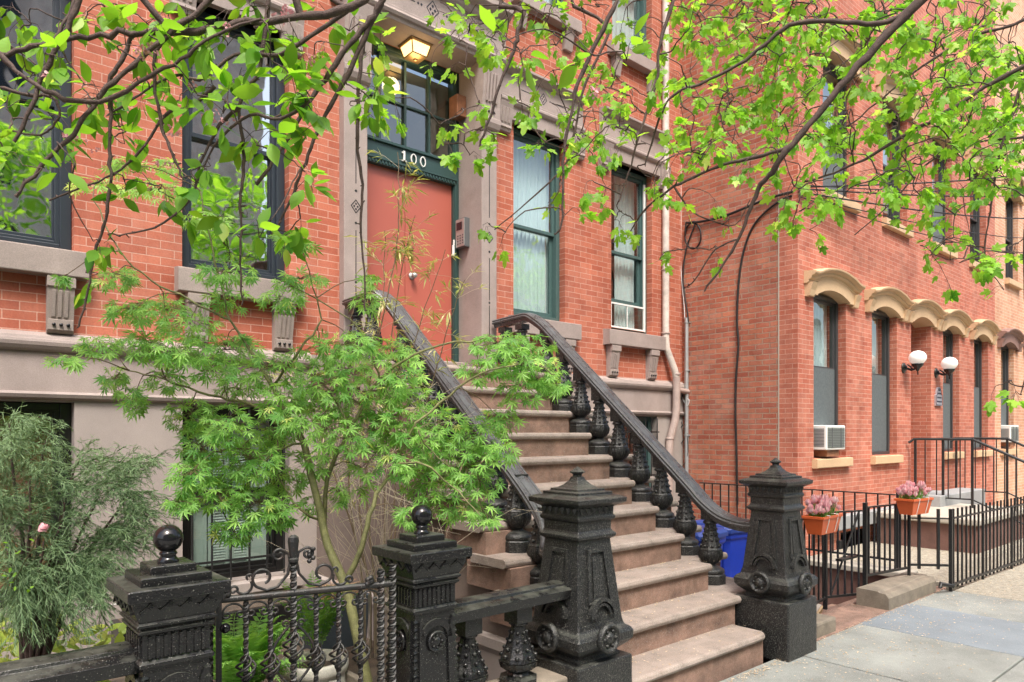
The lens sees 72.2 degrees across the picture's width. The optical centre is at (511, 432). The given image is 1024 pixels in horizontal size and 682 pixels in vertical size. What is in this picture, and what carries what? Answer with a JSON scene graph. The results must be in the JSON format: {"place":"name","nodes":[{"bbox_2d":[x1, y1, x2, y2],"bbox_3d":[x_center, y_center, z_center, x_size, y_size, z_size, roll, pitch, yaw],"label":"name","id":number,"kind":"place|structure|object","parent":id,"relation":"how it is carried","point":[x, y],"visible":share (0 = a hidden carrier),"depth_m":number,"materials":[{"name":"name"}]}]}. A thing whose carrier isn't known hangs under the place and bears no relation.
{"place":"outdoors","nodes":[
{"label":"outdoors","id":0,"kind":"place"},
{"bbox_2d":[108,632,387,681],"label":"yard ground","id":1,"kind":"structure","parent":0,"point":[122,679],"depth_m":5.34,"materials":[{"name":"soil"}]},
{"bbox_2d":[2,523,49,592],"bbox_3d":[-1.971,0.509,2.851,0.452,0.323,0.084,0,0,35],"label":"rose bush","id":2,"kind":"object","parent":1,"relation":"on","point":[43,527],"visible":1,"depth_m":2.87,"materials":[{"name":"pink plant"}]},
{"bbox_2d":[0,618,59,662],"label":"ground plant","id":3,"kind":"object","parent":1,"relation":"on","point":[3,636],"visible":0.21,"depth_m":3.54,"materials":[{"name":"green plant"}]},
{"bbox_2d":[0,598,81,656],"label":"ground plant","id":4,"kind":"object","parent":1,"relation":"on","point":[59,647],"visible":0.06,"depth_m":4.16,"materials":[{"name":"green plant"}]},
{"bbox_2d":[0,641,138,681],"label":"fence balustrade","id":5,"kind":"object","parent":1,"relation":"on","point":[104,662],"visible":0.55,"depth_m":2.23,"materials":[{"name":"black paint"}]},
{"bbox_2d":[52,631,114,681],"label":"ground plant","id":6,"kind":"object","parent":1,"relation":"on","point":[104,636],"visible":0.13,"depth_m":3.68,"materials":[{"name":"green plant"}]},
{"bbox_2d":[52,622,126,652],"bbox_3d":[-2.404,1.379,4.014,0.530,0.642,0.535,0,0,-41],"label":"ground plant","id":7,"kind":"object","parent":1,"relation":"on","point":[121,627],"visible":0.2,"depth_m":3.97,"materials":[{"name":"green plant"}]},
{"bbox_2d":[0,401,185,660],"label":"conifer shrub","id":8,"kind":"object","parent":1,"relation":"on","point":[37,609],"visible":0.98,"depth_m":3.04,"materials":[{"name":"green plant"}]},
{"bbox_2d":[106,524,230,681],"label":"gate post","id":9,"kind":"object","parent":1,"relation":"on","point":[168,601],"visible":0.99,"depth_m":2.35,"materials":[{"name":"black metal"}]},
{"bbox_2d":[209,535,395,681],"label":"garden gate","id":10,"kind":"structure","parent":9,"relation":"attached to","point":[370,584],"depth_m":2.80,"materials":[{"name":"metal"}]},
{"bbox_2d":[111,597,299,642],"bbox_3d":[-2.365,1.567,5.780,1.580,0.265,0.400,0,0,-41],"label":"plant","id":11,"kind":"object","parent":1,"relation":"on","point":[234,609],"visible":0.07,"depth_m":5.79,"materials":[{"name":"plant"}]},
{"bbox_2d":[213,606,319,681],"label":"potted fern","id":12,"kind":"object","parent":1,"relation":"on","point":[232,650],"visible":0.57,"depth_m":3.47,"materials":[{"name":"green plant"}]},
{"bbox_2d":[42,156,572,681],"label":"japanese maple","id":13,"kind":"object","parent":1,"relation":"on","point":[510,352],"visible":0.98,"depth_m":3.38,"materials":[{"name":"green plant"}]},
{"bbox_2d":[279,649,348,681],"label":"flower pot","id":14,"kind":"object","parent":1,"relation":"on","point":[327,672],"visible":0.45,"depth_m":3.83,"materials":[{"name":"ceramic"}]},
{"bbox_2d":[273,570,357,660],"bbox_3d":[-1.129,1.268,4.105,0.555,0.865,0.406,0,0,-41],"label":"fern","id":15,"kind":"object","parent":1,"relation":"on","point":[329,619],"visible":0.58,"depth_m":4.08,"materials":[{"name":"plant"}]},
{"bbox_2d":[298,577,368,648],"bbox_3d":[-1.265,1.379,5.028,0.527,0.642,0.577,0,0,23],"label":"tall planter","id":16,"kind":"object","parent":1,"relation":"on","point":[346,640],"visible":0.15,"depth_m":4.87,"materials":[{"name":"stone"}]},
{"bbox_2d":[303,646,386,681],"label":"garden trough","id":17,"kind":"object","parent":1,"relation":"on","point":[351,673],"visible":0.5,"depth_m":4.22,"materials":[{"name":"stone"}]},
{"bbox_2d":[247,327,539,657],"bbox_3d":[-0.801,0.485,4.546,2.093,2.429,0.950,0,0,-1],"label":"dry bush","id":18,"kind":"object","parent":17,"relation":"in","point":[369,600],"visible":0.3,"depth_m":4.43,"materials":[{"name":"brown plant"}]},
{"bbox_2d":[264,149,492,652],"bbox_3d":[-0.833,-0.093,4.654,1.551,3.586,0.542,0,0,-26],"label":"bamboo","id":19,"kind":"object","parent":1,"relation":"on","point":[405,252],"visible":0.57,"depth_m":4.63,"materials":[{"name":"green plant"}]},
{"bbox_2d":[372,504,471,681],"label":"gate post","id":20,"kind":"object","parent":1,"relation":"on","point":[427,562],"visible":0.95,"depth_m":3.03,"materials":[{"name":"black metal"}]},
{"bbox_2d":[454,580,571,681],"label":"fence balustrade","id":21,"kind":"object","parent":1,"relation":"on","point":[518,660],"visible":0.9,"depth_m":3.46,"materials":[{"name":"black paint"}]},
{"bbox_2d":[817,604,822,613],"bbox_3d":[2.958,1.813,7.193,0.362,0.173,0.500,0,0,32],"label":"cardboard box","id":22,"kind":"object","parent":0,"point":[819,608],"visible":0.06,"depth_m":7.20,"materials":[{"name":"brown cardboard"}]},
{"bbox_2d":[720,590,1023,681],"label":"sidewalk","id":23,"kind":"structure","parent":0,"point":[1000,666],"depth_m":4.96,"materials":[{"name":"concrete"}]},
{"bbox_2d":[0,0,651,327],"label":"cherry tree","id":24,"kind":"object","parent":23,"relation":"on","point":[160,32],"visible":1,"depth_m":2.72,"materials":[{"name":"green plant"}]},
{"bbox_2d":[526,466,633,681],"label":"newel post","id":25,"kind":"object","parent":23,"relation":"on","point":[584,632],"visible":0.94,"depth_m":3.71,"materials":[{"name":"metal"}]},
{"bbox_2d":[734,458,817,661],"bbox_3d":[1.949,0.902,5.193,0.500,1.436,0.500,0,0,-41],"label":"newel post","id":26,"kind":"object","parent":23,"relation":"on","point":[776,579],"visible":0.99,"depth_m":5.05,"materials":[{"name":"metal"}]},
{"bbox_2d":[815,505,1022,589],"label":"forecourt ground","id":27,"kind":"structure","parent":0,"point":[942,573],"depth_m":8.93,"materials":[{"name":"concrete"}]},
{"bbox_2d":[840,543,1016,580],"bbox_3d":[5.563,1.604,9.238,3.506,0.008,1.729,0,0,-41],"label":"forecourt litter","id":28,"kind":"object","parent":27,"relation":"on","point":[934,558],"visible":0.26,"depth_m":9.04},
{"bbox_2d":[876,488,1022,553],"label":"entrance stoop","id":29,"kind":"object","parent":27,"relation":"on","point":[942,503],"visible":0.44,"depth_m":9.99,"materials":[{"name":"grey concrete"}]},
{"bbox_2d":[908,438,1023,524],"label":"stair railing","id":30,"kind":"object","parent":29,"relation":"on","point":[972,440],"visible":0.81,"depth_m":10.83,"materials":[{"name":"metal"}]},
{"bbox_2d":[950,437,1023,505],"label":"stair railing","id":31,"kind":"object","parent":29,"relation":"on","point":[1007,439],"visible":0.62,"depth_m":12.23,"materials":[{"name":"metal"}]},
{"bbox_2d":[859,603,1023,657],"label":"bluestone pavement","id":32,"kind":"structure","parent":0,"point":[1008,631],"depth_m":5.77,"materials":[{"name":"grey stone"}]},
{"bbox_2d":[955,562,1023,600],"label":"pebble pavement","id":33,"kind":"structure","parent":0,"point":[1015,591],"depth_m":7.36,"materials":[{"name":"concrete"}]},
{"bbox_2d":[347,0,1023,417],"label":"maple tree","id":34,"kind":"object","parent":33,"relation":"on","point":[867,22],"visible":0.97,"depth_m":4.34,"materials":[{"name":"green plant"}]},
{"bbox_2d":[530,410,1023,681],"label":"fallen seed litter","id":35,"kind":"object","parent":33,"relation":"on","point":[834,634],"visible":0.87,"depth_m":5.19,"materials":[{"name":"beige plant"}]},
{"bbox_2d":[949,496,1023,591],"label":"picket fence","id":36,"kind":"object","parent":33,"relation":"on","point":[984,571],"visible":0.99,"depth_m":7.66,"materials":[{"name":"metal"}]},
{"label":"ground","id":37,"kind":"structure","parent":0,"visible":0},
{"bbox_2d":[0,0,684,659],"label":"brick house","id":38,"kind":"structure","parent":37,"relation":"on","point":[588,290],"depth_m":6.70,"materials":[{"name":"brick"}]},
{"bbox_2d":[0,401,70,607],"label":"window","id":39,"kind":"structure","parent":38,"relation":"in","point":[62,411],"depth_m":5.36,"materials":[{"name":"black glass"}]},
{"bbox_2d":[0,0,88,334],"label":"window","id":40,"kind":"structure","parent":38,"relation":"in","point":[44,225],"depth_m":5.26,"materials":[{"name":"glass"}]},
{"bbox_2d":[174,11,304,351],"bbox_3d":[-2.402,-2.178,6.175,1.080,2.876,0.315,0,0,-41],"label":"window","id":41,"kind":"structure","parent":38,"relation":"in","point":[224,190],"depth_m":6.26,"materials":[{"name":"glass"}]},
{"bbox_2d":[191,410,289,579],"bbox_3d":[-2.359,0.530,6.099,0.895,1.460,0.086,0,0,-41],"label":"window grille","id":42,"kind":"object","parent":38,"relation":"attached to","point":[231,559],"depth_m":6.05,"materials":[{"name":"metal"}]},
{"bbox_2d":[183,406,302,594],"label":"window","id":43,"kind":"structure","parent":38,"relation":"in","point":[201,544],"depth_m":6.27,"materials":[{"name":"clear glass"}]},
{"bbox_2d":[367,163,404,352],"bbox_3d":[-1.424,-1.815,7.472,0.635,2.030,0.050,0,0,-41],"label":"door","id":44,"kind":"structure","parent":38,"relation":"in","point":[381,215],"depth_m":7.50,"materials":[{"name":"red wood"}]},
{"bbox_2d":[398,35,432,63],"bbox_3d":[-1.029,-4.045,7.477,0.270,0.180,0.270,0,0,-41],"label":"ceiling lamp","id":45,"kind":"object","parent":38,"relation":"attached to","point":[414,49],"visible":1,"depth_m":7.42,"materials":[{"name":"white glass"}]},
{"bbox_2d":[405,174,450,360],"bbox_3d":[-0.916,-1.815,7.851,0.620,2.030,0.141,0,0,-41],"label":"door","id":46,"kind":"structure","parent":38,"relation":"in","point":[437,200],"depth_m":7.88,"materials":[{"name":"red wood"}]},
{"bbox_2d":[456,217,468,249],"bbox_3d":[-0.567,-2.265,7.982,0.076,0.330,0.180,0,0,-41],"label":"intercom","id":47,"kind":"object","parent":38,"relation":"attached to","point":[462,233],"depth_m":7.93,"materials":[{"name":"grey plastic"}]},
{"bbox_2d":[508,128,581,373],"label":"window","id":48,"kind":"structure","parent":38,"relation":"in","point":[535,244],"depth_m":8.74,"materials":[{"name":"glass"}]},
{"bbox_2d":[510,0,581,52],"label":"window","id":49,"kind":"structure","parent":38,"relation":"in","point":[576,24],"depth_m":8.58,"materials":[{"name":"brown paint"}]},
{"bbox_2d":[603,167,665,379],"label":"window","id":50,"kind":"structure","parent":38,"relation":"in","point":[628,266],"depth_m":9.89,"materials":[{"name":"grey glass"}]},
{"bbox_2d":[607,0,663,92],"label":"window","id":51,"kind":"structure","parent":38,"relation":"in","point":[637,9],"depth_m":9.79,"materials":[{"name":"grey glass"}]},
{"bbox_2d":[623,416,650,486],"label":"window","id":52,"kind":"structure","parent":38,"relation":"in","point":[648,419],"depth_m":10.02,"materials":[{"name":"black glass"}]},
{"bbox_2d":[624,418,658,487],"bbox_3d":[1.752,0.575,9.642,0.860,1.550,0.016,0,0,-41],"label":"window grille","id":53,"kind":"object","parent":38,"relation":"attached to","point":[651,431],"depth_m":9.80,"materials":[{"name":"metal"}]},
{"bbox_2d":[661,0,689,511],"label":"drainpipe","id":54,"kind":"object","parent":38,"relation":"attached to","point":[676,374],"visible":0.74,"depth_m":9.98,"materials":[{"name":"beige metal"}]},
{"bbox_2d":[681,271,688,405],"bbox_3d":[2.520,-2.168,10.299,0.034,3.560,0.206,0,0,-41],"label":"cable","id":55,"kind":"object","parent":38,"relation":"attached to","point":[684,318],"visible":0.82,"depth_m":10.29,"materials":[{"name":"black rubber"}]},
{"bbox_2d":[684,318,689,472],"bbox_3d":[2.553,0.160,10.268,0.072,3.680,0.080,0,0,-41],"label":"conduit","id":56,"kind":"object","parent":38,"relation":"attached to","point":[686,370],"visible":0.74,"depth_m":10.24,"materials":[{"name":"grey metal"}]},
{"bbox_2d":[682,223,701,321],"bbox_3d":[2.609,-2.342,10.203,0.032,1.467,0.332,0,0,-41],"label":"cable","id":57,"kind":"object","parent":38,"relation":"attached to","point":[687,243],"visible":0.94,"depth_m":10.26,"materials":[{"name":"black rubber"}]},
{"bbox_2d":[309,360,764,681],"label":"stone stoop","id":58,"kind":"object","parent":37,"relation":"on","point":[546,437],"visible":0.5,"depth_m":5.15,"materials":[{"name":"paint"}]},
{"bbox_2d":[342,290,544,584],"bbox_3d":[-0.505,-0.037,5.390,0.467,2.474,3.307,0,0,-34],"label":"stoop balustrade","id":59,"kind":"object","parent":58,"relation":"on","point":[522,487],"visible":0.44,"depth_m":5.11,"materials":[{"name":"metal"}]},
{"bbox_2d":[492,313,749,585],"bbox_3d":[0.844,-0.037,6.582,0.226,2.474,3.266,0,0,-38],"label":"stoop balustrade","id":60,"kind":"object","parent":58,"relation":"on","point":[688,490],"visible":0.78,"depth_m":6.18,"materials":[{"name":"metal"}]},
{"bbox_2d":[682,0,1001,555],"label":"brick house","id":61,"kind":"structure","parent":37,"relation":"on","point":[844,327],"depth_m":10.11,"materials":[{"name":"brick"}]},
{"bbox_2d":[685,190,793,223],"bbox_3d":[3.081,-3.065,9.665,0.036,0.116,1.641,0,0,-41],"label":"cable","id":62,"kind":"object","parent":61,"relation":"attached to","point":[742,208],"visible":0.73,"depth_m":9.65,"materials":[{"name":"black rubber"}]},
{"bbox_2d":[734,195,791,504],"bbox_3d":[3.340,-1.041,9.380,0.028,4.062,0.822,0,0,-41],"label":"cable","id":63,"kind":"object","parent":61,"relation":"attached to","point":[737,329],"visible":0.9,"depth_m":9.65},
{"bbox_2d":[814,425,844,456],"bbox_3d":[4.267,0.110,9.589,0.564,0.420,0.329,0,0,-41],"label":"air conditioner","id":64,"kind":"object","parent":61,"relation":"attached to","point":[829,440],"visible":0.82,"depth_m":9.40,"materials":[{"name":"white paint"}]},
{"bbox_2d":[812,294,852,468],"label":"window","id":65,"kind":"structure","parent":61,"relation":"in","point":[825,377],"depth_m":9.93,"materials":[{"name":"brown glass"}]},
{"bbox_2d":[821,62,860,213],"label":"window","id":66,"kind":"structure","parent":61,"relation":"in","point":[826,182],"depth_m":10.05,"materials":[{"name":"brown glass"}]},
{"bbox_2d":[841,528,862,546],"bbox_3d":[4.907,1.670,10.227,0.960,0.520,0.080,0,0,-41],"label":"cellar window","id":67,"kind":"structure","parent":61,"relation":"in","point":[861,530],"depth_m":10.41,"materials":[{"name":"black glass"}]},
{"bbox_2d":[870,310,903,463],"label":"window","id":68,"kind":"structure","parent":61,"relation":"in","point":[880,382],"depth_m":11.14,"materials":[{"name":"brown glass"}]},
{"bbox_2d":[882,105,913,238],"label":"window","id":69,"kind":"structure","parent":61,"relation":"in","point":[885,219],"depth_m":11.44,"materials":[{"name":"grey metal"}]},
{"bbox_2d":[810,185,1006,191],"bbox_3d":[10.719,-5.735,12.565,15.817,5.142,0.013,0,0,-27],"label":"utility wire","id":70,"kind":"object","parent":61,"relation":"attached to","point":[880,189],"visible":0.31,"depth_m":9.54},
{"bbox_2d":[798,195,1020,237],"bbox_3d":[10.392,-4.420,12.944,15.606,2.773,0.013,0,0,-30],"label":"utility wire","id":71,"kind":"object","parent":61,"relation":"attached to","point":[916,222],"visible":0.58,"depth_m":10.17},
{"bbox_2d":[810,176,1009,187],"bbox_3d":[10.588,-5.370,12.716,15.728,4.480,0.020,0,0,-28],"label":"utility wire","id":72,"kind":"object","parent":61,"relation":"attached to","point":[901,183],"visible":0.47,"depth_m":10.10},
{"bbox_2d":[798,196,1022,252],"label":"utility wire","id":73,"kind":"object","parent":61,"relation":"attached to","point":[903,228],"visible":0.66,"depth_m":10.18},
{"bbox_2d":[798,191,1023,218],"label":"utility wire","id":74,"kind":"object","parent":61,"relation":"attached to","point":[915,209],"visible":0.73,"depth_m":10.21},
{"bbox_2d":[901,351,926,374],"bbox_3d":[6.400,-1.110,11.161,0.256,0.382,0.338,0,0,-41],"label":"wall lamp","id":75,"kind":"object","parent":61,"relation":"attached to","point":[917,359],"visible":1,"depth_m":11.07,"materials":[{"name":"white glass"}]},
{"bbox_2d":[811,189,1020,196],"bbox_3d":[10.523,-5.060,12.792,15.685,3.900,0.020,0,0,-29],"label":"utility wire","id":76,"kind":"object","parent":61,"relation":"attached to","point":[901,194],"visible":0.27,"depth_m":9.71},
{"bbox_2d":[934,387,941,405],"bbox_3d":[7.451,-0.634,12.270,0.300,0.328,0.034,0,0,-41],"label":"wall plaque","id":77,"kind":"object","parent":61,"relation":"attached to","point":[938,398],"depth_m":12.23,"materials":[{"name":"grey metal"}]},
{"bbox_2d":[932,139,957,258],"bbox_3d":[7.587,-4.178,12.503,1.090,2.036,0.290,0,0,-41],"label":"window","id":78,"kind":"structure","parent":61,"relation":"in","point":[938,177],"depth_m":12.69,"materials":[{"name":"grey glass"}]},
{"bbox_2d":[934,357,957,378],"bbox_3d":[7.489,-1.110,12.103,0.256,0.382,0.338,0,0,-41],"label":"wall lamp","id":79,"kind":"object","parent":61,"relation":"attached to","point":[949,365],"visible":1,"depth_m":12.02,"materials":[{"name":"white glass"}]},
{"bbox_2d":[943,330,963,458],"bbox_3d":[7.927,-0.713,12.797,0.970,2.366,0.290,0,0,-41],"label":"window","id":80,"kind":"structure","parent":61,"relation":"in","point":[947,334],"depth_m":13.01,"materials":[{"name":"grey glass"}]},
{"bbox_2d":[969,170,982,271],"bbox_3d":[9.066,-4.178,13.781,1.080,2.036,0.290,0,0,-41],"label":"window","id":81,"kind":"structure","parent":61,"relation":"in","point":[974,221],"depth_m":14.09,"materials":[{"name":"grey glass"}]},
{"bbox_2d":[974,338,992,456],"bbox_3d":[9.202,-0.713,13.899,0.980,2.366,0.290,0,0,-41],"label":"window","id":82,"kind":"structure","parent":61,"relation":"in","point":[977,343],"depth_m":14.14,"materials":[{"name":"grey glass"}]},
{"bbox_2d":[763,586,945,663],"bbox_3d":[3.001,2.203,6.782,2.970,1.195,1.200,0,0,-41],"label":"brick pavement","id":83,"kind":"structure","parent":37,"relation":"on","point":[850,613],"depth_m":6.24,"materials":[{"name":"red brick"}]},
{"bbox_2d":[801,518,827,609],"bbox_3d":[2.475,1.175,6.043,0.039,0.950,1.423,0,0,41],"label":"areaway fence","id":84,"kind":"object","parent":83,"relation":"on","point":[824,598],"visible":0.29,"depth_m":6.50,"materials":[{"name":"metal"}]},
{"bbox_2d":[802,494,842,534],"bbox_3d":[2.675,0.690,6.051,0.414,0.340,0.229,0,0,-41],"label":"flower box","id":85,"kind":"object","parent":84,"relation":"attached to","point":[821,520],"visible":1,"depth_m":5.96,"materials":[{"name":"ceramic"}]},
{"bbox_2d":[817,613,835,637],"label":"stone block","id":86,"kind":"structure","parent":83,"relation":"on","point":[826,624],"depth_m":5.61,"materials":[{"name":"beige stone"}]},
{"bbox_2d":[863,502,910,585],"bbox_3d":[3.702,1.145,6.931,0.794,0.950,0.041,0,0,-32],"label":"areaway fence","id":87,"kind":"object","parent":83,"relation":"on","point":[866,542],"visible":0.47,"depth_m":6.87,"materials":[{"name":"metal"}]},
{"bbox_2d":[828,510,863,597],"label":"area gate","id":88,"kind":"structure","parent":87,"relation":"attached to","point":[839,546],"depth_m":6.65,"materials":[{"name":"metal"}]},
{"bbox_2d":[894,481,933,514],"bbox_3d":[3.981,0.633,6.954,0.405,0.334,0.219,0,0,-34],"label":"flower box","id":89,"kind":"object","parent":87,"relation":"attached to","point":[916,502],"visible":1,"depth_m":6.88,"materials":[{"name":"plastic"}]},
{"bbox_2d":[910,509,954,587],"bbox_3d":[4.232,1.164,7.048,0.407,0.786,0.167,0,0,6],"label":"iron fence","id":90,"kind":"object","parent":87,"relation":"attached to","point":[918,564],"visible":0.95,"depth_m":7.11,"materials":[{"name":"black metal"}]},
{"bbox_2d":[856,571,935,610],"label":"stone block","id":91,"kind":"structure","parent":83,"relation":"on","point":[894,591],"depth_m":6.62,"materials":[{"name":"beige stone"}]},
{"bbox_2d":[807,555,917,605],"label":"areaway wall","id":92,"kind":"structure","parent":37,"relation":"on","point":[871,579],"depth_m":8.11,"materials":[{"name":"concrete"}]},
{"bbox_2d":[700,482,898,567],"bbox_3d":[3.425,1.100,8.700,0.036,0.900,2.553,0,0,-41],"label":"areaway fence","id":93,"kind":"object","parent":92,"relation":"on","point":[897,534],"visible":0.28,"depth_m":8.18,"materials":[{"name":"metal"}]},
{"bbox_2d":[995,0,1023,506],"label":"brick house","id":94,"kind":"structure","parent":37,"relation":"on","point":[1009,322],"depth_m":15.32,"materials":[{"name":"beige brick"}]},
{"bbox_2d":[1000,345,1018,454],"bbox_3d":[10.568,-0.713,15.079,1.050,2.366,0.290,0,0,-41],"label":"window","id":95,"kind":"structure","parent":94,"relation":"in","point":[1004,350],"depth_m":15.33,"materials":[{"name":"grey glass"}]},
{"bbox_2d":[1001,425,1018,445],"bbox_3d":[10.585,0.065,15.048,0.604,0.450,0.329,0,0,-41],"label":"air conditioner","id":96,"kind":"object","parent":94,"relation":"attached to","point":[1011,432],"visible":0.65,"depth_m":14.85,"materials":[{"name":"white paint"}]},
{"bbox_2d":[1005,197,1022,289],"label":"window","id":97,"kind":"structure","parent":94,"relation":"in","point":[1009,281],"depth_m":15.57,"materials":[{"name":"glass"}]},
{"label":"areaway floor","id":98,"kind":"structure","parent":0,"visible":0},
{"bbox_2d":[695,525,727,562],"bbox_3d":[1.841,1.445,7.302,0.658,0.950,0.609,0,0,43],"label":"recycling bin","id":99,"kind":"object","parent":98,"relation":"on","point":[723,533],"visible":0.1,"depth_m":7.15,"materials":[{"name":"blue plastic"}]},
{"bbox_2d":[696,519,747,577],"bbox_3d":[2.345,1.445,7.796,0.609,0.950,0.658,0,0,-32],"label":"recycling bin","id":100,"kind":"object","parent":98,"relation":"on","point":[734,545],"visible":0.12,"depth_m":7.48,"materials":[{"name":"blue plastic"}]}
]}

